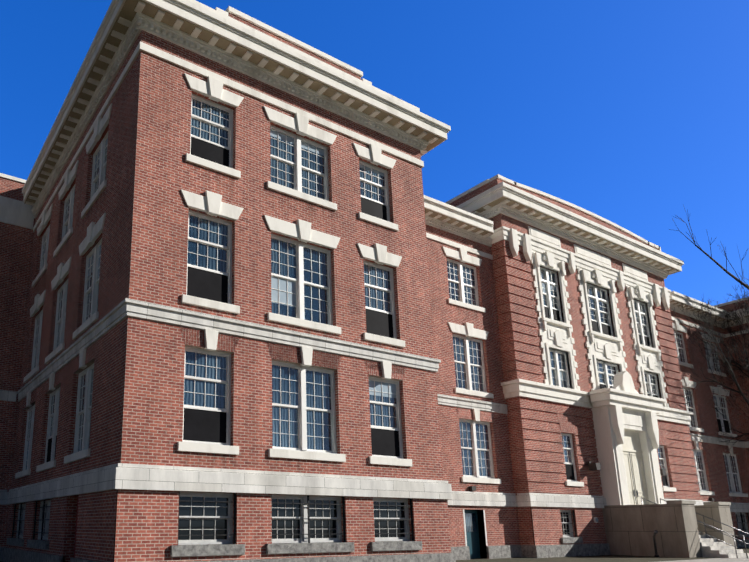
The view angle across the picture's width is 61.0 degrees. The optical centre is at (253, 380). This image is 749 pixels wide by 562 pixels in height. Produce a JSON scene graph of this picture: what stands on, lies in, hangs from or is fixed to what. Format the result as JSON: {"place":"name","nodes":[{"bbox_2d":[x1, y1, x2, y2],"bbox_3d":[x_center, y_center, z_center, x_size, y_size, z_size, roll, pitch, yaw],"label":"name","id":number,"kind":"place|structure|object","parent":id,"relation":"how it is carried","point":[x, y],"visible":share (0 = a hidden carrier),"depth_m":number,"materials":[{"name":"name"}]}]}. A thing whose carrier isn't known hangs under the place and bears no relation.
{"place":"outdoors","nodes":[
{"label":"outdoors","id":0,"kind":"place"},
{"bbox_2d":[0,548,748,561],"bbox_3d":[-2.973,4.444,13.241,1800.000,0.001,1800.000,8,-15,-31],"label":"pavement","id":1,"kind":"structure","parent":0,"point":[610,558],"depth_m":24.32,"materials":[{"name":"concrete"},{"name":"asphalt"}]},
{"bbox_2d":[0,173,34,560],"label":"block","id":2,"kind":"structure","parent":1,"relation":"on","point":[17,221],"depth_m":25.45,"materials":[{"name":"red brick"}]},
{"bbox_2d":[1,0,455,561],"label":"wing","id":3,"kind":"structure","parent":1,"relation":"on","point":[229,350],"depth_m":17.35,"materials":[{"name":"red brick"}]},
{"bbox_2d":[424,195,521,559],"bbox_3d":[5.180,0.240,29.521,12.700,15.630,10.760,8,-15,-31],"label":"recess","id":4,"kind":"object","parent":1,"relation":"on","point":[477,462],"visible":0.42,"depth_m":26.66,"materials":[{"name":"red brick"}]},
{"bbox_2d":[445,174,703,557],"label":"pavilion","id":5,"kind":"structure","parent":1,"relation":"on","point":[598,417],"depth_m":29.78,"materials":[{"name":"red brick"}]},
{"bbox_2d":[653,530,658,556],"bbox_3d":[17.015,6.890,26.118,0.178,1.125,0.388,-1,-13,5],"label":"standpipe","id":6,"kind":"object","parent":1,"relation":"on","point":[655,532],"visible":1,"depth_m":26.14,"materials":[{"name":"black metal"}]},
{"bbox_2d":[602,500,748,557],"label":"entrance stoop","id":7,"kind":"object","parent":1,"relation":"on","point":[629,530],"visible":0.96,"depth_m":26.97,"materials":[{"name":"concrete"}]},
{"bbox_2d":[641,497,748,558],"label":"stair handrails","id":8,"kind":"object","parent":7,"relation":"on","point":[715,528],"visible":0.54,"depth_m":26.51,"materials":[{"name":"silver metal"}]},
{"bbox_2d":[659,557,748,561],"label":"paving apron","id":9,"kind":"object","parent":1,"relation":"on","point":[742,559],"depth_m":23.55,"materials":[{"name":"concrete"}]},
{"bbox_2d":[669,291,748,547],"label":"recess","id":10,"kind":"object","parent":1,"relation":"on","point":[721,476],"visible":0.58,"depth_m":38.11,"materials":[{"name":"red brick"}]},
{"bbox_2d":[669,205,748,461],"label":"bare maple tree","id":11,"kind":"object","parent":1,"relation":"on","point":[737,365],"visible":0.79,"depth_m":37.47,"materials":[{"name":"brown plant"}]},
{"bbox_2d":[714,298,748,468],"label":"wing","id":12,"kind":"structure","parent":1,"relation":"on","point":[744,420],"depth_m":40.32,"materials":[{"name":"red brick"}]},
{"bbox_2d":[0,0,748,305],"label":"sky","id":13,"kind":"structure","parent":0,"point":[627,113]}
]}

